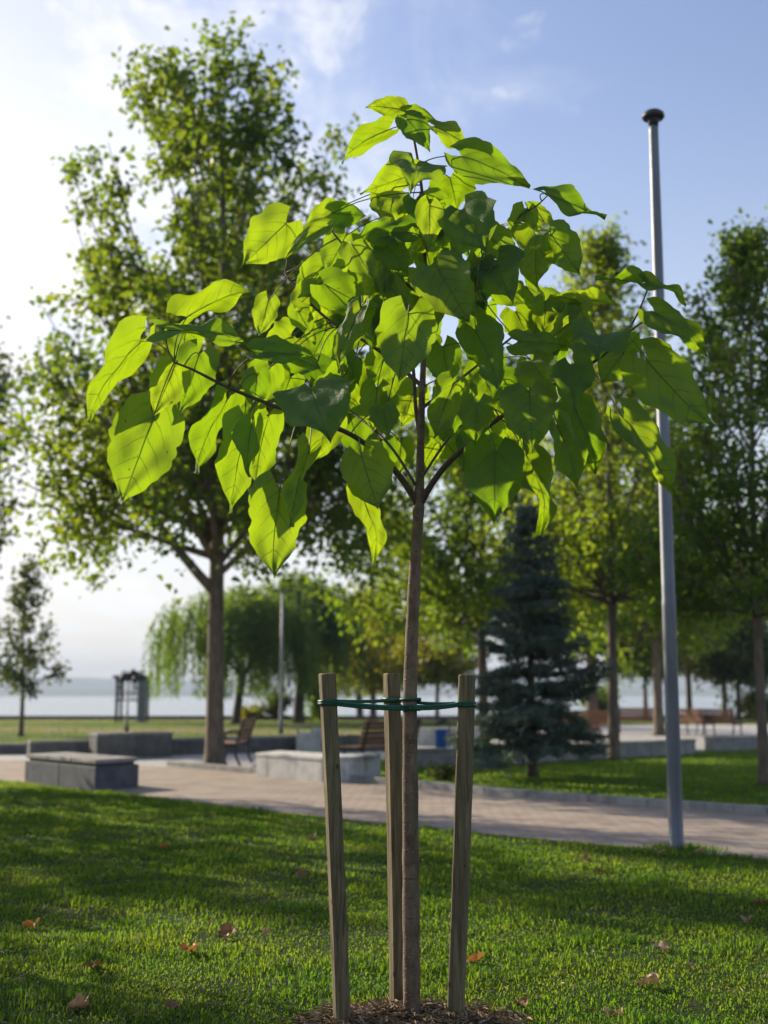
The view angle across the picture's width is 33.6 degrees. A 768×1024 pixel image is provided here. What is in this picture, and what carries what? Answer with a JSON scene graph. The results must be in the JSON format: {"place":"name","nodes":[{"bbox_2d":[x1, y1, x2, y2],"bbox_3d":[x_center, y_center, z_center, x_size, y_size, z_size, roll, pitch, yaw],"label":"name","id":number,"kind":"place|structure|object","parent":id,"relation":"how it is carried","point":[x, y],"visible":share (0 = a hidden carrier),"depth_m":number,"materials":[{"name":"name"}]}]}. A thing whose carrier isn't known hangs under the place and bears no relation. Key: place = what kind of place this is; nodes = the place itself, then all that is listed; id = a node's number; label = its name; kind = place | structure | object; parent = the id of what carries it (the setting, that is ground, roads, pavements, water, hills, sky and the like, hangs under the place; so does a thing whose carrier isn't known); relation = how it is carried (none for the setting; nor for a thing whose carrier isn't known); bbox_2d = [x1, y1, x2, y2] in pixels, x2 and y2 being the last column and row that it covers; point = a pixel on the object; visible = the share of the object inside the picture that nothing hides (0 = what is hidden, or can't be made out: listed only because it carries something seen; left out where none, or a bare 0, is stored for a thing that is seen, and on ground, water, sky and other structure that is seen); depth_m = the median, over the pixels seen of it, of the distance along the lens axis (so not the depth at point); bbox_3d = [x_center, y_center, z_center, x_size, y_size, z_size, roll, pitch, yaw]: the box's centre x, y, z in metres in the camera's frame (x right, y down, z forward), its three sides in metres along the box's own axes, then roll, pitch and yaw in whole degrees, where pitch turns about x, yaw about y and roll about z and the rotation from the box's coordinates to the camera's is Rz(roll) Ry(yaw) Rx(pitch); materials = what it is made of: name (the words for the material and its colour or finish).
{"place":"outdoors","nodes":[
{"label":"outdoors","id":0,"kind":"place"},
{"bbox_2d":[0,752,384,768],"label":"plaza","id":1,"kind":"structure","parent":0,"point":[243,758],"depth_m":27.86,"materials":[{"name":"beige concrete"}]},
{"bbox_2d":[0,743,27,754],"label":"wall","id":2,"kind":"structure","parent":1,"relation":"on","point":[13,748],"depth_m":30.24,"materials":[{"name":"concrete"}]},
{"bbox_2d":[89,731,172,757],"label":"wall block","id":3,"kind":"structure","parent":1,"relation":"on","point":[143,744],"depth_m":28.62,"materials":[{"name":"concrete"}]},
{"bbox_2d":[27,736,295,758],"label":"wall","id":4,"kind":"structure","parent":1,"relation":"on","point":[196,745],"depth_m":30.19,"materials":[{"name":"concrete"}]},
{"bbox_2d":[0,11,451,764],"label":"broadleaf tree","id":5,"kind":"object","parent":1,"relation":"on","point":[206,249],"visible":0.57,"depth_m":24.94,"materials":[{"name":"green plant"}]},
{"bbox_2d":[224,717,256,765],"bbox_3d":[-3.040,4.646,25.797,0.694,0.958,1.700,0,-8,3],"label":"park bench","id":6,"kind":"object","parent":1,"relation":"on","point":[245,731],"visible":0.88,"depth_m":25.74,"materials":[{"name":"wood"}]},
{"bbox_2d":[339,735,402,751],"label":"wall","id":7,"kind":"structure","parent":1,"relation":"on","point":[350,740],"depth_m":31.75,"materials":[{"name":"concrete"}]},
{"bbox_2d":[296,725,321,751],"bbox_3d":[-1.858,5.657,31.684,0.625,0.680,0.600,0,-8,0],"label":"concrete block","id":8,"kind":"object","parent":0,"point":[311,741],"depth_m":31.38,"materials":[{"name":"grey concrete"}]},
{"bbox_2d":[0,677,765,689],"bbox_3d":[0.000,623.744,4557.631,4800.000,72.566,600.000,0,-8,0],"label":"hills","id":9,"kind":"structure","parent":0,"point":[77,683],"depth_m":4425.88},
{"bbox_2d":[0,720,767,1023],"bbox_3d":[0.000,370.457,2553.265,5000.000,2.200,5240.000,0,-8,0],"label":"ground","id":10,"kind":"structure","parent":0,"point":[598,911],"depth_m":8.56,"materials":[{"name":"green plant"}]},
{"bbox_2d":[0,315,41,568],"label":"broadleaf tree","id":11,"kind":"object","parent":10,"relation":"on","point":[4,375],"visible":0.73,"depth_m":42.34,"materials":[{"name":"green plant"}]},
{"bbox_2d":[22,918,39,927],"bbox_3d":[-2.118,2.468,7.637,0.102,0.061,0.096,0,-8,0],"label":"fallen leaf","id":12,"kind":"object","parent":10,"relation":"on","point":[27,923],"visible":1,"depth_m":7.62,"materials":[{"name":"orange plant"}]},
{"bbox_2d":[0,553,71,735],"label":"tree","id":13,"kind":"object","parent":10,"relation":"on","point":[16,676],"visible":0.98,"depth_m":44.39,"materials":[{"name":"green plant"}]},
{"bbox_2d":[68,992,90,1010],"bbox_3d":[-1.361,2.191,5.697,0.093,0.091,0.083,0,-8,0],"label":"fallen leaf","id":14,"kind":"object","parent":10,"relation":"on","point":[79,1000],"visible":0.98,"depth_m":5.67,"materials":[{"name":"brown plant"}]},
{"bbox_2d":[83,960,103,967],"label":"fallen leaf","id":15,"kind":"object","parent":10,"relation":"on","point":[91,964],"visible":1,"depth_m":6.51,"materials":[{"name":"brown plant"}]},
{"bbox_2d":[119,676,136,731],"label":"garden lamp","id":16,"kind":"object","parent":10,"relation":"on","point":[121,679],"visible":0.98,"depth_m":49.28,"materials":[{"name":"metal"}]},
{"bbox_2d":[112,669,152,721],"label":"ornamental arch","id":17,"kind":"structure","parent":10,"relation":"on","point":[142,706],"depth_m":67.26,"materials":[{"name":"metal"}]},
{"bbox_2d":[159,843,168,847],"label":"fallen leaf","id":18,"kind":"object","parent":10,"relation":"on","point":[164,845],"visible":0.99,"depth_m":11.59,"materials":[{"name":"brown plant"}]},
{"bbox_2d":[164,999,179,1008],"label":"fallen leaf","id":19,"kind":"object","parent":10,"relation":"on","point":[168,1002],"visible":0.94,"depth_m":5.70,"materials":[{"name":"brown plant"}]},
{"bbox_2d":[179,942,198,952],"bbox_3d":[-1.058,2.368,6.895,0.103,0.065,0.101,5,-10,-32],"label":"fallen leaf","id":20,"kind":"object","parent":10,"relation":"on","point":[184,946],"visible":0.99,"depth_m":6.89,"materials":[{"name":"brown plant"}]},
{"bbox_2d":[217,922,237,937],"bbox_3d":[-0.906,2.423,7.377,0.124,0.071,0.115,0,-8,0],"label":"fallen leaf","id":21,"kind":"object","parent":10,"relation":"on","point":[226,930],"visible":1,"depth_m":7.39,"materials":[{"name":"brown plant"}]},
{"bbox_2d":[141,582,327,723],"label":"willow tree","id":22,"kind":"object","parent":10,"relation":"on","point":[250,630],"visible":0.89,"depth_m":61.92,"materials":[{"name":"green plant"}]},
{"bbox_2d":[241,701,266,719],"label":"shrub","id":23,"kind":"object","parent":10,"relation":"on","point":[246,712],"visible":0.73,"depth_m":73.25,"materials":[{"name":"green plant"}]},
{"bbox_2d":[262,927,270,932],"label":"fallen leaf","id":24,"kind":"object","parent":10,"relation":"on","point":[266,930],"visible":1,"depth_m":7.51,"materials":[{"name":"brown plant"}]},
{"bbox_2d":[250,684,293,719],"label":"shrub","id":25,"kind":"object","parent":10,"relation":"on","point":[272,709],"visible":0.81,"depth_m":72.98,"materials":[{"name":"green plant"}]},
{"bbox_2d":[272,590,292,733],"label":"lamp post","id":26,"kind":"object","parent":10,"relation":"on","point":[281,722],"visible":0.98,"depth_m":46.75,"materials":[{"name":"grey metal"}]},
{"bbox_2d":[224,569,369,721],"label":"willow tree","id":27,"kind":"object","parent":10,"relation":"on","point":[333,640],"visible":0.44,"depth_m":66.25,"materials":[{"name":"green plant"}]},
{"bbox_2d":[296,869,306,877],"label":"fallen leaf","id":28,"kind":"object","parent":10,"relation":"on","point":[300,873],"visible":0.99,"depth_m":9.83,"materials":[{"name":"brown plant"}]},
{"bbox_2d":[255,750,381,781],"bbox_3d":[-1.216,4.372,21.854,2.079,0.440,2.167,-3,-9,18],"label":"concrete bench","id":29,"kind":"object","parent":10,"relation":"on","point":[297,765],"visible":0.77,"depth_m":21.37,"materials":[{"name":"grey concrete"}]},
{"bbox_2d":[292,682,344,719],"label":"shrub","id":30,"kind":"object","parent":10,"relation":"on","point":[314,712],"visible":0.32,"depth_m":72.80,"materials":[{"name":"green plant"}]},
{"bbox_2d":[320,608,422,715],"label":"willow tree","id":31,"kind":"object","parent":10,"relation":"on","point":[359,712],"visible":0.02,"depth_m":81.18,"materials":[{"name":"green plant"}]},
{"bbox_2d":[0,716,751,719],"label":"shore wall","id":32,"kind":"structure","parent":10,"relation":"on","point":[199,717],"depth_m":74.04,"materials":[{"name":"concrete"}]},
{"bbox_2d":[339,719,421,753],"bbox_3d":[-0.051,4.444,24.308,0.694,0.958,1.700,-7,-11,40],"label":"park bench","id":33,"kind":"object","parent":10,"relation":"on","point":[379,742],"visible":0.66,"depth_m":23.82,"materials":[{"name":"brown wood"}]},
{"bbox_2d":[0,815,767,1023],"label":"dry grass bits","id":34,"kind":"object","parent":10,"relation":"on","point":[16,957],"visible":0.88,"depth_m":6.87,"materials":[{"name":"plant"}]},
{"bbox_2d":[325,577,442,720],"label":"broadleaf tree","id":35,"kind":"object","parent":10,"relation":"on","point":[373,680],"visible":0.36,"depth_m":70.27,"materials":[{"name":"green plant"}]},
{"bbox_2d":[289,993,532,1023],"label":"mulch","id":36,"kind":"object","parent":10,"relation":"on","point":[431,1007],"visible":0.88,"depth_m":5.47,"materials":[{"name":"brown wood"}]},
{"bbox_2d":[318,673,350,1023],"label":"wooden stake","id":37,"kind":"object","parent":36,"relation":"in","point":[335,864],"visible":1,"depth_m":5.48,"materials":[{"name":"brown wood"}]},
{"bbox_2d":[317,698,420,710],"bbox_3d":[-0.061,0.850,5.624,0.475,0.061,0.097,3,-9,-19],"label":"tree tie","id":38,"kind":"object","parent":37,"relation":"attached to","point":[359,704],"visible":0.89,"depth_m":5.59,"materials":[{"name":"fabric"}]},
{"bbox_2d":[383,673,402,1001],"bbox_3d":[0.050,1.552,5.797,0.084,1.623,0.095,4,-9,-24],"label":"wooden stake","id":39,"kind":"object","parent":36,"relation":"in","point":[393,742],"visible":0.77,"depth_m":5.79,"materials":[{"name":"brown wood"}]},
{"bbox_2d":[381,697,402,704],"bbox_3d":[0.070,0.864,5.835,0.088,0.069,0.241,4,-9,-25],"label":"tree tie","id":40,"kind":"object","parent":39,"relation":"attached to","point":[391,698],"visible":0.33,"depth_m":5.87,"materials":[{"name":"fabric"}]},
{"bbox_2d":[86,95,713,1014],"bbox_3d":[0.037,0.135,5.848,2.736,4.323,1.924,0,-8,0],"label":"young tree","id":41,"kind":"object","parent":36,"relation":"in","point":[378,295],"visible":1,"depth_m":5.71,"materials":[{"name":"green plant"}]},
{"bbox_2d":[447,674,475,1018],"bbox_3d":[0.335,1.522,5.553,0.173,1.615,0.082,-8,-11,44],"label":"wooden stake","id":42,"kind":"object","parent":36,"relation":"in","point":[461,860],"visible":0.98,"depth_m":5.53,"materials":[{"name":"brown wood"}]},
{"bbox_2d":[399,697,475,709],"bbox_3d":[0.237,0.852,5.652,0.349,0.057,0.099,-2,-9,16],"label":"tree tie","id":43,"kind":"object","parent":42,"relation":"attached to","point":[423,705],"visible":0.97,"depth_m":5.61,"materials":[{"name":"fabric"}]},
{"bbox_2d":[420,759,455,780],"bbox_3d":[0.948,4.302,21.136,0.776,0.407,0.532,-2,-9,15],"label":"shrub","id":44,"kind":"object","parent":10,"relation":"on","point":[438,772],"visible":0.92,"depth_m":21.07,"materials":[{"name":"green plant"}]},
{"bbox_2d":[384,595,494,725],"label":"tree","id":45,"kind":"object","parent":10,"relation":"on","point":[448,672],"visible":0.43,"depth_m":58.85,"materials":[{"name":"green plant"}]},
{"bbox_2d":[167,761,767,815],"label":"kerb","id":46,"kind":"structure","parent":10,"relation":"on","point":[762,810],"depth_m":17.08,"materials":[{"name":"concrete"}]},
{"bbox_2d":[466,951,483,961],"bbox_3d":[0.478,2.334,6.694,0.094,0.064,0.092,0,-8,0],"label":"fallen leaf","id":47,"kind":"object","parent":10,"relation":"on","point":[473,957],"visible":1,"depth_m":6.67,"materials":[{"name":"orange plant"}]},
{"bbox_2d":[512,996,527,1005],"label":"fallen leaf","id":48,"kind":"object","parent":10,"relation":"on","point":[521,1002],"visible":1,"depth_m":5.76,"materials":[{"name":"brown plant"}]},
{"bbox_2d":[442,501,614,777],"bbox_3d":[2.488,2.185,22.153,2.989,4.795,2.760,0,-8,0],"label":"spruce tree","id":49,"kind":"object","parent":10,"relation":"on","point":[516,713],"visible":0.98,"depth_m":21.80,"materials":[{"name":"green plant"}]},
{"bbox_2d":[417,739,695,766],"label":"wall","id":50,"kind":"structure","parent":10,"relation":"on","point":[629,749],"depth_m":28.28,"materials":[{"name":"concrete"}]},
{"bbox_2d":[583,853,591,862],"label":"fallen leaf","id":51,"kind":"object","parent":10,"relation":"on","point":[586,857],"visible":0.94,"depth_m":10.76,"materials":[{"name":"brown plant"}]},
{"bbox_2d":[462,210,718,761],"bbox_3d":[4.996,-0.707,28.269,5.328,12.268,5.360,-5,-10,33],"label":"broadleaf tree","id":52,"kind":"object","parent":10,"relation":"on","point":[601,252],"visible":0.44,"depth_m":27.80,"materials":[{"name":"green plant"}]},
{"bbox_2d":[563,710,620,726],"bbox_3d":[6.423,6.608,39.407,1.700,0.958,0.694,-3,-9,20],"label":"park bench","id":53,"kind":"object","parent":10,"relation":"on","point":[592,715],"visible":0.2,"depth_m":39.16,"materials":[{"name":"wood"}]},
{"bbox_2d":[576,680,623,719],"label":"shrub","id":54,"kind":"object","parent":10,"relation":"on","point":[603,701],"visible":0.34,"depth_m":72.46,"materials":[{"name":"green plant"}]},
{"bbox_2d":[603,1006,622,1015],"bbox_3d":[0.997,2.176,5.554,0.085,0.047,0.094,0,-8,0],"label":"fallen leaf","id":55,"kind":"object","parent":10,"relation":"on","point":[607,1009],"visible":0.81,"depth_m":5.53,"materials":[{"name":"brown plant"}]},
{"bbox_2d":[636,972,657,984],"bbox_3d":[1.273,2.252,6.128,0.102,0.059,0.102,5,-10,-31],"label":"fallen leaf","id":56,"kind":"object","parent":10,"relation":"on","point":[652,977],"visible":1,"depth_m":6.11,"materials":[{"name":"beige plant"}]},
{"bbox_2d":[653,940,669,949],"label":"fallen leaf","id":57,"kind":"object","parent":10,"relation":"on","point":[663,945],"visible":1,"depth_m":7.02,"materials":[{"name":"beige plant"}]},
{"bbox_2d":[642,108,683,850],"bbox_3d":[2.647,-0.413,12.012,0.224,7.145,0.224,0,-8,0],"label":"lamp post","id":58,"kind":"object","parent":10,"relation":"on","point":[652,117],"visible":0.86,"depth_m":11.80,"materials":[{"name":"metal"}]},
{"bbox_2d":[592,840,736,855],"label":"grass","id":59,"kind":"structure","parent":10,"relation":"on","point":[686,847],"depth_m":11.46,"materials":[{"name":"green plant"}]},
{"bbox_2d":[580,206,767,786],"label":"broadleaf tree","id":60,"kind":"object","parent":10,"relation":"on","point":[742,567],"visible":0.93,"depth_m":20.01,"materials":[{"name":"green plant"}]},
{"bbox_2d":[692,848,703,852],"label":"fallen leaf","id":61,"kind":"object","parent":10,"relation":"on","point":[699,850],"visible":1,"depth_m":11.21,"materials":[{"name":"brown plant"}]},
{"bbox_2d":[678,624,767,711],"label":"broadleaf tree","id":62,"kind":"object","parent":10,"relation":"on","point":[723,690],"visible":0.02,"depth_m":74.36,"materials":[{"name":"green plant"}]},
{"bbox_2d":[687,594,767,720],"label":"broadleaf tree","id":63,"kind":"object","parent":10,"relation":"on","point":[727,665],"visible":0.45,"depth_m":69.90,"materials":[{"name":"green plant"}]},
{"bbox_2d":[704,735,757,750],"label":"wall","id":64,"kind":"structure","parent":10,"relation":"on","point":[726,743],"depth_m":32.52,"materials":[{"name":"concrete"}]},
{"bbox_2d":[714,684,767,720],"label":"shrub","id":65,"kind":"object","parent":10,"relation":"on","point":[748,705],"visible":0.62,"depth_m":72.96,"materials":[{"name":"green plant"}]},
{"bbox_2d":[739,914,754,922],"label":"fallen leaf","id":66,"kind":"object","parent":10,"relation":"on","point":[744,919],"visible":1,"depth_m":7.81,"materials":[{"name":"brown plant"}]},
{"bbox_2d":[727,616,767,689],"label":"broadleaf tree","id":67,"kind":"object","parent":10,"relation":"on","point":[740,679],"visible":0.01,"depth_m":84.56,"materials":[{"name":"green plant"}]},
{"bbox_2d":[753,898,766,904],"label":"fallen leaf","id":68,"kind":"object","parent":10,"relation":"on","point":[759,901],"visible":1,"depth_m":8.49,"materials":[{"name":"brown plant"}]},
{"bbox_2d":[0,761,767,858],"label":"path","id":69,"kind":"structure","parent":0,"point":[616,825],"depth_m":15.56,"materials":[{"name":"beige concrete"}]},
{"bbox_2d":[24,752,138,790],"bbox_3d":[-4.807,4.101,20.132,0.909,0.485,2.867,7,-11,-39],"label":"stone bench","id":70,"kind":"object","parent":69,"relation":"on","point":[75,770],"visible":0.9,"depth_m":19.43,"materials":[{"name":"stone"}]},
{"bbox_2d":[0,696,767,715],"bbox_3d":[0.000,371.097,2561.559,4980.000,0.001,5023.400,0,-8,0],"label":"water","id":71,"kind":"structure","parent":0,"point":[94,706],"depth_m":247.09,"materials":[{"name":"blue liquid"}]},
{"bbox_2d":[0,719,767,750],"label":"lawn grass","id":72,"kind":"structure","parent":0,"point":[169,728],"depth_m":56.75,"materials":[{"name":"green plant"}]},
{"bbox_2d":[0,688,767,695],"bbox_3d":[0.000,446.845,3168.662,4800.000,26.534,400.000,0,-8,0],"label":"hills","id":73,"kind":"structure","parent":0,"point":[622,692],"depth_m":3055.49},
{"bbox_2d":[0,0,767,679],"label":"sky","id":74,"kind":"structure","parent":0,"point":[563,89],"materials":[{"name":"blue"}]},
{"bbox_2d":[236,749,767,805],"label":"lawn strip grass","id":75,"kind":"structure","parent":0,"point":[702,797],"depth_m":21.54,"materials":[{"name":"green plant"}]},
{"bbox_2d":[536,711,585,742],"bbox_3d":[5.105,6.362,37.699,1.700,0.958,0.694,-5,-9,30],"label":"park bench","id":76,"kind":"object","parent":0,"point":[570,718],"visible":0.08,"depth_m":37.24,"materials":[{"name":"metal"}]},
{"bbox_2d":[417,724,767,750],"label":"terrace","id":77,"kind":"structure","parent":0,"point":[636,733],"depth_m":48.04,"materials":[{"name":"grey concrete"}]},
{"bbox_2d":[434,719,449,747],"bbox_3d":[1.349,5.249,29.622,0.389,0.860,0.360,0,-8,0],"label":"litter bin","id":78,"kind":"object","parent":77,"relation":"on","point":[440,734],"visible":0.69,"depth_m":29.52,"materials":[{"name":"plastic"}]},
{"bbox_2d":[417,727,477,745],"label":"wall","id":79,"kind":"structure","parent":77,"relation":"on","point":[426,736],"depth_m":35.41,"materials":[{"name":"concrete"}]},
{"bbox_2d":[304,342,656,745],"bbox_3d":[2.696,0.593,35.947,9.931,11.882,9.626,0,-8,0],"label":"broadleaf tree","id":80,"kind":"object","parent":77,"relation":"on","point":[470,600],"visible":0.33,"depth_m":34.16,"materials":[{"name":"green plant"}]},
{"bbox_2d":[503,478,675,731],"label":"broadleaf tree","id":81,"kind":"object","parent":77,"relation":"on","point":[590,657],"visible":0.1,"depth_m":48.46,"materials":[{"name":"green plant"}]},
{"bbox_2d":[619,707,653,732],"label":"park bench","id":82,"kind":"object","parent":77,"relation":"on","point":[635,714],"visible":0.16,"depth_m":47.09,"materials":[{"name":"wood"}]},
{"bbox_2d":[605,622,690,720],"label":"tree","id":83,"kind":"object","parent":77,"relation":"on","point":[642,673],"visible":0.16,"depth_m":69.78,"materials":[{"name":"green plant"}]},
{"bbox_2d":[553,364,767,735],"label":"broadleaf tree","id":84,"kind":"object","parent":77,"relation":"on","point":[696,636],"visible":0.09,"depth_m":44.49,"materials":[{"name":"green plant"}]},
{"bbox_2d":[679,708,715,735],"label":"park bench","id":85,"kind":"object","parent":77,"relation":"on","point":[692,712],"visible":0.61,"depth_m":44.34,"materials":[{"name":"wood"}]},
{"bbox_2d":[693,708,743,735],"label":"park bench","id":86,"kind":"object","parent":77,"relation":"on","point":[720,715],"visible":0.87,"depth_m":43.78,"materials":[{"name":"wood"}]},
{"bbox_2d":[635,573,734,708],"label":"tree","id":87,"kind":"object","parent":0,"point":[687,675],"visible":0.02,"depth_m":74.36,"materials":[{"name":"green plant"}]}
]}

